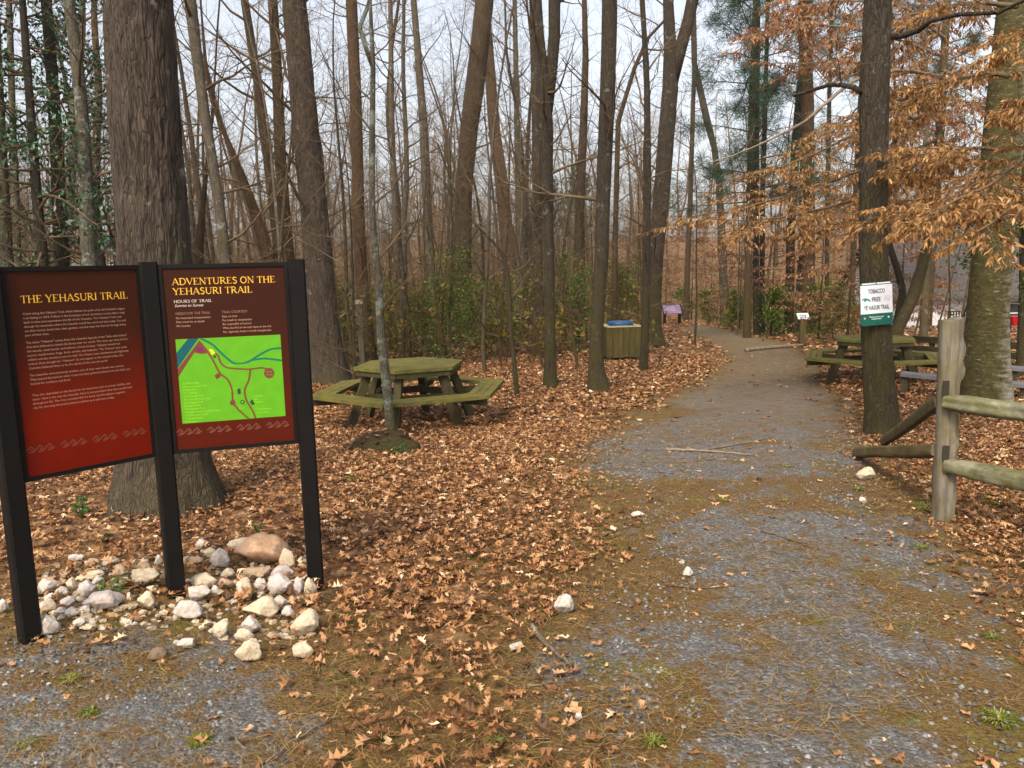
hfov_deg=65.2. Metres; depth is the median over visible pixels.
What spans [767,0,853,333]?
pale trunk tree
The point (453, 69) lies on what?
understorey sapling
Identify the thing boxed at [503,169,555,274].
understorey sapling
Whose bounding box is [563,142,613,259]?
understorey sapling
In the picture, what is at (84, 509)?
green plant
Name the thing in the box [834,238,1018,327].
white house
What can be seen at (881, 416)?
tree
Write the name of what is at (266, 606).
stone
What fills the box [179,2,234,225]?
woodland tree
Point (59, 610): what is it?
stone
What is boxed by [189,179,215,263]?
understorey sapling
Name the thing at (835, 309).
green bush
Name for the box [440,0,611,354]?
understorey sapling
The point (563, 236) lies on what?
understorey sapling
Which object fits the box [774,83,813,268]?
woodland tree
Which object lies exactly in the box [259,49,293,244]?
woodland tree
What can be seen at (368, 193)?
understorey sapling
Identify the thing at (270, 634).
stone
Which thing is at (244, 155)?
woodland tree
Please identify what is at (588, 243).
understorey sapling
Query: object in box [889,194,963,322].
beech sapling
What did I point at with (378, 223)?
understorey sapling
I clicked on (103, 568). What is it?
stone
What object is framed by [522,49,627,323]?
understorey sapling
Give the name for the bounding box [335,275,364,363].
green bush
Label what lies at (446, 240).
understorey sapling
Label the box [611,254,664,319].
green bush
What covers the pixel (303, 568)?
stone
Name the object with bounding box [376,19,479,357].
understorey sapling
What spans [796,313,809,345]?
trail marker
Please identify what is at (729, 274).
beech sapling
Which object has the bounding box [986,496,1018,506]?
grass tuft
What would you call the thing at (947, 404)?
split rail fence
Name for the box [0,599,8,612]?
stone
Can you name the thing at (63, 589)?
stone
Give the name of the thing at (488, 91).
bare tree
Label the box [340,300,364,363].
pale post
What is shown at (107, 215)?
understorey sapling
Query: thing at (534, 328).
understorey sapling
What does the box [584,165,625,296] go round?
understorey sapling
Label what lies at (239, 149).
woodland tree
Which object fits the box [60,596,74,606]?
stone
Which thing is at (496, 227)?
woodland tree
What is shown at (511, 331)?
leaning sapling
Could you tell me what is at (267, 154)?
bare tree
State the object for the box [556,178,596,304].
understorey sapling
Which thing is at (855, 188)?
pine tree
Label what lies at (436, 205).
understorey sapling
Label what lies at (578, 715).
stone
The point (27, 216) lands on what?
understorey sapling
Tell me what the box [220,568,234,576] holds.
stone
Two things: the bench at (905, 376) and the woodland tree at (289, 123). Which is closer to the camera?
the bench at (905, 376)
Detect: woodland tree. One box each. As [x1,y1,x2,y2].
[5,71,36,254]
[7,6,105,264]
[8,0,107,258]
[8,84,47,243]
[16,0,113,220]
[16,76,76,259]
[17,80,65,254]
[17,117,52,265]
[19,141,50,261]
[75,0,185,261]
[88,5,198,139]
[97,3,202,190]
[173,0,261,262]
[175,1,235,263]
[177,3,258,263]
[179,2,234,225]
[179,86,211,232]
[181,9,235,261]
[184,132,217,262]
[185,14,254,262]
[190,86,258,260]
[191,46,246,206]
[195,102,245,258]
[201,97,250,262]
[212,10,271,251]
[215,132,250,262]
[217,2,299,242]
[218,1,288,262]
[227,0,343,258]
[236,152,266,262]
[237,0,378,258]
[237,107,295,252]
[241,10,354,294]
[255,1,353,266]
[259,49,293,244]
[309,24,387,315]
[315,73,388,277]
[316,0,481,338]
[321,0,487,358]
[321,56,380,276]
[324,56,353,298]
[325,89,384,266]
[333,52,375,252]
[340,11,423,319]
[373,1,489,293]
[375,130,403,287]
[376,76,422,290]
[399,13,495,322]
[408,141,432,267]
[411,33,502,303]
[420,0,491,271]
[425,0,488,274]
[426,0,525,338]
[440,54,488,181]
[443,23,495,254]
[446,98,500,298]
[461,39,506,312]
[473,0,577,334]
[479,0,573,312]
[481,113,514,284]
[497,38,531,245]
[542,102,570,243]
[544,16,598,280]
[553,38,592,283]
[553,88,595,274]
[553,111,574,252]
[564,93,635,261]
[573,35,639,249]
[576,84,598,240]
[596,78,652,313]
[612,68,655,242]
[619,97,654,294]
[621,109,678,296]
[632,88,690,288]
[695,99,733,235]
[721,78,777,242]
[725,132,774,269]
[759,91,823,288]
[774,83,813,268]
[835,93,855,267]
[907,67,952,240]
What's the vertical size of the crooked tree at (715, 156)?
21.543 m
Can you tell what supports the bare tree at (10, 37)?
on the ground
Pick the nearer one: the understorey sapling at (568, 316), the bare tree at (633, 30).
the understorey sapling at (568, 316)
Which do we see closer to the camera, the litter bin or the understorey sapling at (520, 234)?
the litter bin
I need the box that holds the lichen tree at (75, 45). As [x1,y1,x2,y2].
[0,0,186,265]
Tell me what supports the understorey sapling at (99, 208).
on the ground
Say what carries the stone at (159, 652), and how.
on the gravel apron
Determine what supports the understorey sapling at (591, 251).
on the ground
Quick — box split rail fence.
[852,317,1023,523]
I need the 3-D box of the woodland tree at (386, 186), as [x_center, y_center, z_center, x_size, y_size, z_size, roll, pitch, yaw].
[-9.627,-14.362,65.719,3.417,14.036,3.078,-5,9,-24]
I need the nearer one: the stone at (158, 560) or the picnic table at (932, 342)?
the stone at (158, 560)
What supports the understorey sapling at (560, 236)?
on the ground
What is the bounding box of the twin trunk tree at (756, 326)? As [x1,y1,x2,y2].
[731,4,795,334]
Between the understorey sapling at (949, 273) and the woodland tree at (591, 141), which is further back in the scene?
the woodland tree at (591, 141)
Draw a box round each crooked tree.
[67,0,377,262]
[559,0,678,320]
[659,0,743,327]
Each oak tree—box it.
[103,0,226,521]
[175,0,399,385]
[410,0,530,349]
[479,0,682,394]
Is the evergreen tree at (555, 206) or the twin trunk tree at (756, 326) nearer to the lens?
the twin trunk tree at (756, 326)
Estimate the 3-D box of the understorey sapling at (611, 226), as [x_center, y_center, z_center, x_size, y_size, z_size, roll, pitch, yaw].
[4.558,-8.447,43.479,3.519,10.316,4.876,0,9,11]
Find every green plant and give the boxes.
[67,495,92,519]
[99,532,111,541]
[249,523,262,532]
[391,443,407,455]
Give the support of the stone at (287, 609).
on the ground
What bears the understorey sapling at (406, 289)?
on the ground
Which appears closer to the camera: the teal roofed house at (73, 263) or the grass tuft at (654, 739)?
the grass tuft at (654, 739)
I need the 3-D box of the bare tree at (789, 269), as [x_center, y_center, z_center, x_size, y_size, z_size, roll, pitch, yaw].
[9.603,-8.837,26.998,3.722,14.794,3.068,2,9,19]
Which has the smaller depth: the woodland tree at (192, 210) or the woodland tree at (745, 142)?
the woodland tree at (192, 210)
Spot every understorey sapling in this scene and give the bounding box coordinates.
[0,11,48,249]
[0,110,35,260]
[0,117,51,265]
[1,4,115,265]
[6,98,51,266]
[7,114,80,265]
[9,154,47,255]
[18,121,73,265]
[42,4,199,261]
[68,95,115,264]
[68,135,114,264]
[69,131,115,264]
[82,0,230,263]
[103,123,112,264]
[182,81,247,261]
[182,96,252,261]
[182,120,235,263]
[185,0,377,262]
[188,0,392,302]
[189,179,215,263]
[211,129,301,262]
[216,0,431,378]
[216,202,244,261]
[222,160,271,260]
[225,172,261,260]
[241,4,371,333]
[247,0,393,376]
[257,106,336,266]
[270,5,411,394]
[291,16,417,315]
[292,149,345,277]
[315,71,393,346]
[318,84,366,290]
[325,55,448,357]
[325,158,351,271]
[327,172,349,279]
[330,102,412,329]
[333,191,379,313]
[336,135,385,297]
[342,162,388,280]
[343,152,418,340]
[344,156,412,288]
[346,131,416,295]
[347,149,425,351]
[348,146,411,300]
[355,161,420,333]
[366,77,457,310]
[367,0,592,375]
[367,38,466,339]
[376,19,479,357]
[380,1,525,356]
[386,107,478,300]
[389,41,513,358]
[398,104,497,313]
[411,64,503,294]
[412,85,492,324]
[418,109,500,300]
[433,177,477,288]
[436,6,585,367]
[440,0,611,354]
[443,106,529,366]
[444,0,587,361]
[446,0,612,367]
[472,124,524,326]
[474,1,584,345]
[474,177,500,281]
[474,195,516,316]
[480,140,542,287]
[496,133,571,325]
[501,153,572,332]
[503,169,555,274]
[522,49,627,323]
[523,34,633,341]
[524,146,573,310]
[532,168,572,285]
[543,200,586,324]
[553,91,622,293]
[553,119,623,296]
[553,145,592,297]
[553,151,594,321]
[553,192,575,287]
[554,121,631,316]
[554,127,595,308]
[554,171,594,287]
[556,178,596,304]
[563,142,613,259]
[568,139,624,314]
[568,176,610,319]
[580,0,718,352]
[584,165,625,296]
[589,94,681,319]
[590,83,688,313]
[593,178,637,303]
[594,71,693,324]
[594,129,657,309]
[608,116,673,319]
[609,168,642,312]
[610,202,642,307]
[621,125,680,322]
[640,73,744,345]
[702,116,783,334]
[894,143,972,298]
[905,148,976,329]
[906,124,962,335]
[908,170,955,310]
[909,115,983,318]
[943,87,982,316]
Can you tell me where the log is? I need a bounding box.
[744,344,803,351]
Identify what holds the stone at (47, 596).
on the gravel apron
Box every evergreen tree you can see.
[512,168,571,252]
[555,165,595,255]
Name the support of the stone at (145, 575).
on the stone chips
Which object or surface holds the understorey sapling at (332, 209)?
on the ground
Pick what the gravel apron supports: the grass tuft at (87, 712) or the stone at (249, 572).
the grass tuft at (87, 712)
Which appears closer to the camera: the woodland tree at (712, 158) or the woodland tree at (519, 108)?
the woodland tree at (519, 108)
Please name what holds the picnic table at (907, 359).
on the ground
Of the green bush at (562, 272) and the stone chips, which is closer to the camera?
the stone chips
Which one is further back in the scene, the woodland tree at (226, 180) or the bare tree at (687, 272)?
the woodland tree at (226, 180)
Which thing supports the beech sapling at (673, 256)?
on the ground
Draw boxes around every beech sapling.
[75,214,113,263]
[380,237,422,307]
[610,227,641,309]
[662,222,727,319]
[662,236,700,304]
[668,236,743,322]
[683,224,783,327]
[701,182,820,335]
[762,199,860,340]
[781,193,909,334]
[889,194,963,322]
[912,250,960,317]
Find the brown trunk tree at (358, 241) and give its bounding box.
[315,0,438,359]
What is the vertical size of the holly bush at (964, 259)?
3.403 m
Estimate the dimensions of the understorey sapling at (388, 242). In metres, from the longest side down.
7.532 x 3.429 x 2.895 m
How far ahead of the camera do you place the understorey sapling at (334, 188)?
34.60 m
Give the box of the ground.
[0,230,1023,767]
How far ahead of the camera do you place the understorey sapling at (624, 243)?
29.31 m
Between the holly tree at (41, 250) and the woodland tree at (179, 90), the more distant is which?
the woodland tree at (179, 90)
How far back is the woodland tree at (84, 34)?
22.26 m
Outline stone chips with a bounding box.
[39,548,319,644]
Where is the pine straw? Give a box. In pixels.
[0,406,1023,767]
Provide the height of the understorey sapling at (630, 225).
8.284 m
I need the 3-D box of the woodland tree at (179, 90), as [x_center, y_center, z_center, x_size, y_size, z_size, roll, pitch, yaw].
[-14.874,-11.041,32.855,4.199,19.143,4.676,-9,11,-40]
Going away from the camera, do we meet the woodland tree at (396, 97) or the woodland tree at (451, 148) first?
the woodland tree at (396, 97)
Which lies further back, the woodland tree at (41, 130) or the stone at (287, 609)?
the woodland tree at (41, 130)
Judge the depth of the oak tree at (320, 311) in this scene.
14.31 m
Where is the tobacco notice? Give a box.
[860,281,892,325]
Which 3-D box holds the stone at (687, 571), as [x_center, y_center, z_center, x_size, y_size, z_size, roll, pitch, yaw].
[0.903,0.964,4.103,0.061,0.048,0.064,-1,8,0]
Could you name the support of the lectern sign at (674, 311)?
on the ground
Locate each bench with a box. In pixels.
[900,371,1023,401]
[1011,365,1023,387]
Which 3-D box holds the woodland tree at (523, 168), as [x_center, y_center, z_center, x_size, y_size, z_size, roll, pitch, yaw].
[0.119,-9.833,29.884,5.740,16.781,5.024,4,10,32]
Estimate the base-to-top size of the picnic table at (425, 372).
0.881 m
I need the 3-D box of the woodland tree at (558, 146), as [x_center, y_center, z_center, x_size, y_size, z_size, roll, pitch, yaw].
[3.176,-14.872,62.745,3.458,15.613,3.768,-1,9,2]
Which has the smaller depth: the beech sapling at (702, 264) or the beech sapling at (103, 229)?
the beech sapling at (103, 229)
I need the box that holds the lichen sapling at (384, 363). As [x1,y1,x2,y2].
[241,0,446,429]
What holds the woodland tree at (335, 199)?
on the ground
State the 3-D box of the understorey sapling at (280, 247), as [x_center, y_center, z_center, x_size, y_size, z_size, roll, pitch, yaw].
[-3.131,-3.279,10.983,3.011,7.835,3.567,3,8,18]
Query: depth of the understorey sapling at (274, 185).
11.39 m
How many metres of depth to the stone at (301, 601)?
3.79 m
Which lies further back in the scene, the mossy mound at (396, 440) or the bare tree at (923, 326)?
the bare tree at (923, 326)
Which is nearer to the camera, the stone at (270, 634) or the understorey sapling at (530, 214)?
the stone at (270, 634)
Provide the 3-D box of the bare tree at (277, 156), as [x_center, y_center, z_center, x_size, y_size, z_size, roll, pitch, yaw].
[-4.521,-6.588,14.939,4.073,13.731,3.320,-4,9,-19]
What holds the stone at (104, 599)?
on the gravel apron
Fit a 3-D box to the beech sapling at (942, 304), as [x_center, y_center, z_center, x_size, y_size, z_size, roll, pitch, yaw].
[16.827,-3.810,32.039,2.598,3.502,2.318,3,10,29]
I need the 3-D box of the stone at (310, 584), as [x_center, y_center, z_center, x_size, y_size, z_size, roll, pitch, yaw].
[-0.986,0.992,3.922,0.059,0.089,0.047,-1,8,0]
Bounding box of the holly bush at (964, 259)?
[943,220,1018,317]
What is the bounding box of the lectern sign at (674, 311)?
[661,304,682,324]
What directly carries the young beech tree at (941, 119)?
on the ground
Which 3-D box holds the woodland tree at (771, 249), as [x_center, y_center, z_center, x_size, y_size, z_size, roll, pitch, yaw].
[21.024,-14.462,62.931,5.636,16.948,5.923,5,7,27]
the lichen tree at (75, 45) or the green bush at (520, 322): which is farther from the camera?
the green bush at (520, 322)
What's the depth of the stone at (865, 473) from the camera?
6.00 m
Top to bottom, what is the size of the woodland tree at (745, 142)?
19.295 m
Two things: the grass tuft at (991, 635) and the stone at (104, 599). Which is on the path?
the grass tuft at (991, 635)
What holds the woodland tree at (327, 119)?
on the ground
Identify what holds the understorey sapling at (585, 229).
on the ground
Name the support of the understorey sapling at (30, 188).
on the ground
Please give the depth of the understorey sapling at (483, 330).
14.98 m
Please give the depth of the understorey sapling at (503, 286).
18.44 m
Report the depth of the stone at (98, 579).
3.84 m
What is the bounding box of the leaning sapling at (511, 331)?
[375,91,559,397]
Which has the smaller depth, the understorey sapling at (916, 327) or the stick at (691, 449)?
the stick at (691, 449)
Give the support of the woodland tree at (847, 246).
on the ground
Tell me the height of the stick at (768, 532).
0.021 m
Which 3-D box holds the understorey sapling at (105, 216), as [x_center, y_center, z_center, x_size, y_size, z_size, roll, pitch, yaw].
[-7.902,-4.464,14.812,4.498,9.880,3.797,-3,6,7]
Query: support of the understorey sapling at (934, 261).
on the ground
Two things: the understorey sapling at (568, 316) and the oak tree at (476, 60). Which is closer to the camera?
the understorey sapling at (568, 316)
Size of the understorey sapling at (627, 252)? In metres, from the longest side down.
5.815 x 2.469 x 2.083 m
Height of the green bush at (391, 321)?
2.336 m
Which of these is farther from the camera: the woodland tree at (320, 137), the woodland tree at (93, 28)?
the woodland tree at (320, 137)
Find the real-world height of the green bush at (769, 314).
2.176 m
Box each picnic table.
[313,357,503,429]
[804,334,937,385]
[897,335,1016,365]
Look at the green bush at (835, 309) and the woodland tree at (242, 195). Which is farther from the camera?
the woodland tree at (242, 195)
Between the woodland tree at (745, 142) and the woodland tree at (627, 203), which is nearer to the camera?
the woodland tree at (627, 203)
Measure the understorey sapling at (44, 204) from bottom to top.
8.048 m
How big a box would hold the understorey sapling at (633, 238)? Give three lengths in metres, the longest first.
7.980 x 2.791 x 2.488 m
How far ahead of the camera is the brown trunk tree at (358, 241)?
20.36 m
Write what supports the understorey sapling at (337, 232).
on the ground
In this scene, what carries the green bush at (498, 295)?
on the ground
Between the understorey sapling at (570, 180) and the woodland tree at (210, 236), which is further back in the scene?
the understorey sapling at (570, 180)
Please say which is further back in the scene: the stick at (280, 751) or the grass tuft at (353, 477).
the grass tuft at (353, 477)
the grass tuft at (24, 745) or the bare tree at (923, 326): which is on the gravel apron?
the grass tuft at (24, 745)
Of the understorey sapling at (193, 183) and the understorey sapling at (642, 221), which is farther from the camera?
the understorey sapling at (642, 221)
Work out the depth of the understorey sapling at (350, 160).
25.73 m
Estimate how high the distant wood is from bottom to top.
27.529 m
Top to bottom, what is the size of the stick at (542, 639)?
0.031 m
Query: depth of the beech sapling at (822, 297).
23.82 m
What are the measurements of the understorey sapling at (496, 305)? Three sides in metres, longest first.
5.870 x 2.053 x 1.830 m
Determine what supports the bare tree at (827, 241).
on the ground
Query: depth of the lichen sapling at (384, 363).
8.06 m
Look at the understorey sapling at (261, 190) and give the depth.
22.27 m
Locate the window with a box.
[1010,299,1018,315]
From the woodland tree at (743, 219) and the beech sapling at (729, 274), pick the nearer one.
the beech sapling at (729, 274)
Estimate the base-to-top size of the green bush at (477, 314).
2.604 m
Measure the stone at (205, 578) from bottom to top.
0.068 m
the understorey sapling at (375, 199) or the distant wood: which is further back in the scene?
the distant wood
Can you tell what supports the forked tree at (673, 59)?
on the ground
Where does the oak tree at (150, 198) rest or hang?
on the ground
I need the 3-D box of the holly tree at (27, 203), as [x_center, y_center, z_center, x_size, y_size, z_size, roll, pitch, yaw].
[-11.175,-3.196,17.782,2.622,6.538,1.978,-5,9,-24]
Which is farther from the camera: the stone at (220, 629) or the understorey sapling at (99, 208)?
the understorey sapling at (99, 208)
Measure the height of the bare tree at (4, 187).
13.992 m
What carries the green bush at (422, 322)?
on the ground
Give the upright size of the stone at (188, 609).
0.094 m
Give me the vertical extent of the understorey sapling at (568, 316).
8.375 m
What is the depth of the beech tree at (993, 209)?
7.55 m
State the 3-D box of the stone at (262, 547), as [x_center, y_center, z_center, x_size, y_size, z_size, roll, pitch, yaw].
[-1.363,0.892,4.335,0.282,0.172,0.237,-1,8,0]
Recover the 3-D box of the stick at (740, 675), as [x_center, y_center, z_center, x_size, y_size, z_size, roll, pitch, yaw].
[0.890,1.125,3.049,0.013,0.013,0.319,-8,11,-39]
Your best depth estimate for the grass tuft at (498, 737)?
2.70 m
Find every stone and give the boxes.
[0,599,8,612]
[37,579,58,593]
[39,598,56,611]
[41,614,60,634]
[44,593,54,599]
[53,607,65,613]
[54,586,69,596]
[60,571,74,578]
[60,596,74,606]
[65,577,77,590]
[65,606,79,616]
[68,554,84,561]
[72,617,84,626]
[78,579,97,597]
[79,569,104,580]
[79,605,89,615]
[79,623,97,630]
[82,590,124,608]
[85,558,100,566]
[92,575,103,584]
[93,564,107,570]
[102,556,119,565]
[111,564,129,575]
[126,592,132,601]
[132,567,159,586]
[135,562,150,568]
[137,591,154,607]
[147,585,158,592]
[147,646,166,659]
[154,554,162,566]
[173,600,202,618]
[177,638,194,647]
[188,585,210,601]
[189,556,202,564]
[190,572,216,587]
[194,539,208,549]
[203,547,215,557]
[210,548,229,567]
[211,585,221,597]
[212,619,228,637]
[218,578,233,588]
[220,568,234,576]
[226,537,247,547]
[233,532,289,563]
[234,628,254,641]
[234,638,261,660]
[236,577,251,598]
[241,615,260,632]
[242,566,271,577]
[243,595,278,617]
[252,577,266,591]
[265,631,278,640]
[266,572,292,594]
[270,565,293,575]
[274,595,288,609]
[279,548,294,566]
[281,605,293,616]
[290,608,318,635]
[292,576,304,596]
[292,641,313,657]
[295,596,308,603]
[297,563,306,571]
[304,577,316,593]
[509,641,522,650]
[554,593,573,612]
[575,712,581,719]
[631,511,644,516]
[683,566,692,575]
[856,467,875,479]
[859,497,866,503]
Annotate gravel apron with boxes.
[0,596,377,767]
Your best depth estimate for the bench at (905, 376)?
11.24 m
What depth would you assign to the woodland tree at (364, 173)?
58.79 m
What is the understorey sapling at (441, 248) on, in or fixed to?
on the ground
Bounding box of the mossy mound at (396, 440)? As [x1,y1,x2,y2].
[350,429,420,455]
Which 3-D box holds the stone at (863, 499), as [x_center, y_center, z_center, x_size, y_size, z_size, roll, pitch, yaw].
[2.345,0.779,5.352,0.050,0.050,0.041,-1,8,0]
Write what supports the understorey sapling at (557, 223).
on the ground
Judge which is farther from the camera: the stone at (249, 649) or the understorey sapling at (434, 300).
the understorey sapling at (434, 300)
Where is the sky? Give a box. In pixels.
[0,0,1018,247]
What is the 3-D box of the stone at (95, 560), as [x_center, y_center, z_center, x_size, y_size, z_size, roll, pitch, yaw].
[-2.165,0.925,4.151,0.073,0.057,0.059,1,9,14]
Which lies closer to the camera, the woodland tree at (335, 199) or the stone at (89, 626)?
the stone at (89, 626)
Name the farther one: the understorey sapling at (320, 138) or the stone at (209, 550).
the understorey sapling at (320, 138)
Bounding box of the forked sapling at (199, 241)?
[176,0,284,263]
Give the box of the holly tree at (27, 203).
[0,101,78,266]
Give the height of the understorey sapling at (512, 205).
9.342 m
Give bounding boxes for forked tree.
[506,0,667,388]
[584,0,700,347]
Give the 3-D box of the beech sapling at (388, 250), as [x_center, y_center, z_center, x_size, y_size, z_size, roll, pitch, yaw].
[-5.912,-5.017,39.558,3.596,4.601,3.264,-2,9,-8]
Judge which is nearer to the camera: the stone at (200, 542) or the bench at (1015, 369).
the stone at (200, 542)
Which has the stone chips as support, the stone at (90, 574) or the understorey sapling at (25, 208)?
the stone at (90, 574)
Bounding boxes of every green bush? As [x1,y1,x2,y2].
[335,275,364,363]
[351,291,396,350]
[372,278,426,355]
[387,281,452,356]
[402,239,492,358]
[414,268,467,355]
[454,272,523,361]
[474,279,523,346]
[498,264,561,352]
[529,244,610,349]
[555,256,616,353]
[604,253,640,323]
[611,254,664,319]
[669,285,699,318]
[691,281,723,324]
[721,287,752,327]
[754,281,791,335]
[789,281,832,333]
[806,278,859,341]
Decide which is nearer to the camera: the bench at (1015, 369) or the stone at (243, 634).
the stone at (243, 634)
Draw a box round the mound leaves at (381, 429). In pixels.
[357,427,413,442]
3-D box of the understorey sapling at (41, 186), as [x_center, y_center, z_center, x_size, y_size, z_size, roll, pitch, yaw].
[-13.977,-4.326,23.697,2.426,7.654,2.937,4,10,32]
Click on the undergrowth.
(637, 321)
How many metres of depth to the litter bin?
18.56 m
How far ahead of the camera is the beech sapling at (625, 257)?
49.24 m
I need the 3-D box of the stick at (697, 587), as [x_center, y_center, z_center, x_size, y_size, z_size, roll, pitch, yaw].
[0.925,0.996,3.946,0.356,0.013,0.047,-1,9,5]
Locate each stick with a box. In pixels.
[265,716,335,761]
[529,621,572,666]
[663,583,735,588]
[665,436,771,455]
[711,663,779,693]
[761,529,805,543]
[923,639,940,666]
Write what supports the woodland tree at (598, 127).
on the ground
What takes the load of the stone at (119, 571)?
on the stone chips
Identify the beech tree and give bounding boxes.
[635,0,994,371]
[813,0,1023,419]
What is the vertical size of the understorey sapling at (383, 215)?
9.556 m
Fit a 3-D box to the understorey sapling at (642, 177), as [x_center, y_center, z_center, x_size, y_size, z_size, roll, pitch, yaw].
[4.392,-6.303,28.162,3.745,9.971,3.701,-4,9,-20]
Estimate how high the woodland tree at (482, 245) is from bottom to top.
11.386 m
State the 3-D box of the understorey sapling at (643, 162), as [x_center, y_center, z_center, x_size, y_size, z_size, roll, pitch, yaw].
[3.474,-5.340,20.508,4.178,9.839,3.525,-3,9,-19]
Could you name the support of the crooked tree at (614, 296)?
on the ground
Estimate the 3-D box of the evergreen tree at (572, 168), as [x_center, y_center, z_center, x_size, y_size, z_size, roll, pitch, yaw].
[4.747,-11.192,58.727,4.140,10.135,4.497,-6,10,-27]
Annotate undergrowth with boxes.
[22,234,896,361]
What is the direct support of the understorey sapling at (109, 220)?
on the ground
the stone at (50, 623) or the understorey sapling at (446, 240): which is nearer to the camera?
the stone at (50, 623)
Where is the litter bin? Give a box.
[603,320,640,361]
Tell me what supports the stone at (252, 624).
on the gravel apron
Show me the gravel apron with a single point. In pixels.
(265, 702)
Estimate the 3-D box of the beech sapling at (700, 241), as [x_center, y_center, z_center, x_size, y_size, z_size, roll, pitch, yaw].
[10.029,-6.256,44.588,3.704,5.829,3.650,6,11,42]
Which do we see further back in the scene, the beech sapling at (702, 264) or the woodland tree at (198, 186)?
the beech sapling at (702, 264)
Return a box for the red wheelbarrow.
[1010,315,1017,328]
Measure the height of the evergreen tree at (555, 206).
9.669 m
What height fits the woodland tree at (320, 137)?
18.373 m
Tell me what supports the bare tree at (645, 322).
on the ground
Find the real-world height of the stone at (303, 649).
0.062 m
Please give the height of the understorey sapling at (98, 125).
9.347 m
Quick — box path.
[497,325,1023,767]
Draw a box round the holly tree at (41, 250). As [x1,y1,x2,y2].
[0,0,115,266]
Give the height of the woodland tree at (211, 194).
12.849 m
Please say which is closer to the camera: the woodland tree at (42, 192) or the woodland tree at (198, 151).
the woodland tree at (198, 151)
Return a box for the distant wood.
[1,29,1018,313]
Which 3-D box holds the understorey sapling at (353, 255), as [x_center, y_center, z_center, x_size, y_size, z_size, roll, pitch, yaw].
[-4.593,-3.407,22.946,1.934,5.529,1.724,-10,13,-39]
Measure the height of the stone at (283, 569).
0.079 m
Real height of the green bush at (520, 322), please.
2.697 m
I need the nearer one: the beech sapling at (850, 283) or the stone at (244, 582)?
the stone at (244, 582)
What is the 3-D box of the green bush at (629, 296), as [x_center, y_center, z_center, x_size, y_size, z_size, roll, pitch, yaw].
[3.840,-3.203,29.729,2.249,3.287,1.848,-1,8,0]
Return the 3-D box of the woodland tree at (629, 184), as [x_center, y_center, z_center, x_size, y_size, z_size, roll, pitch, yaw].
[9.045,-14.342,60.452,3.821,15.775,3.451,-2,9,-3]
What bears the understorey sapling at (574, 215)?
on the ground
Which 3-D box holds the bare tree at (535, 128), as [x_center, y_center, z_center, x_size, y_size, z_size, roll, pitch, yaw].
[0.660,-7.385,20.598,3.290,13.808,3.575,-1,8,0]
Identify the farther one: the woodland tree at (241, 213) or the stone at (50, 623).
the woodland tree at (241, 213)
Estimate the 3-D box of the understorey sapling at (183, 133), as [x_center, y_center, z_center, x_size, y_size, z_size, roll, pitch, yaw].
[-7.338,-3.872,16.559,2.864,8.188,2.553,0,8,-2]
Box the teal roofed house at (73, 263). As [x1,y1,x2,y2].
[70,238,113,265]
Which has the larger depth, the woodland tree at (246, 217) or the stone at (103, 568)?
the woodland tree at (246, 217)
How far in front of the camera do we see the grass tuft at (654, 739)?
2.68 m
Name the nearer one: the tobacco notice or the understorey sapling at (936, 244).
the tobacco notice
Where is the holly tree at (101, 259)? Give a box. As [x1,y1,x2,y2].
[4,0,115,265]
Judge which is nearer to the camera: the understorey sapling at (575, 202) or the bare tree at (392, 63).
the bare tree at (392, 63)
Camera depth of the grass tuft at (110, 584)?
3.77 m
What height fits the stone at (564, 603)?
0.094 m
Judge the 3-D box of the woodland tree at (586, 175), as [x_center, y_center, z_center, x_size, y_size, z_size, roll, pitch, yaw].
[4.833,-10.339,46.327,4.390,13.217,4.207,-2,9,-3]
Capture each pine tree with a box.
[668,0,862,337]
[777,0,957,326]
[890,0,993,327]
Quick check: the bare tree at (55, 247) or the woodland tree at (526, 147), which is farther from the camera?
the woodland tree at (526, 147)
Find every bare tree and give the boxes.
[0,0,52,266]
[0,0,109,265]
[0,0,111,266]
[174,0,333,261]
[174,0,369,262]
[175,0,310,262]
[340,0,441,346]
[375,0,452,348]
[462,1,518,313]
[465,0,578,341]
[478,0,597,354]
[553,0,637,343]
[596,0,706,369]
[611,0,689,265]
[656,21,727,320]
[738,10,841,333]
[795,3,858,328]
[817,0,987,324]
[889,0,978,344]
[945,0,1022,276]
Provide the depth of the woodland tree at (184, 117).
20.29 m
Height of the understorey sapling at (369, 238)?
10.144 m
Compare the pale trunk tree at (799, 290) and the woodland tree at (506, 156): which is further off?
the woodland tree at (506, 156)
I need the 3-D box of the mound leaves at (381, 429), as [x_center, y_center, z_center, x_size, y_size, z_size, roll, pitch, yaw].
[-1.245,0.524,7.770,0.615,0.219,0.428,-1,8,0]
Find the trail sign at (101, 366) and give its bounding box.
[0,259,323,644]
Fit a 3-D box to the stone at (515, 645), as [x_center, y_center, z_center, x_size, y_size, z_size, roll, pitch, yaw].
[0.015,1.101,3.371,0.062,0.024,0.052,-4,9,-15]
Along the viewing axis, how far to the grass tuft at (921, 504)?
5.23 m
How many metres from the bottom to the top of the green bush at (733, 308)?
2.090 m
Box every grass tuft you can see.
[5,731,46,750]
[54,672,82,685]
[75,704,101,717]
[98,574,132,591]
[185,731,215,749]
[346,475,367,481]
[483,732,510,747]
[638,731,669,750]
[851,486,864,490]
[909,542,934,550]
[910,501,931,510]
[975,705,1023,729]
[980,630,1005,640]
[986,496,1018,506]

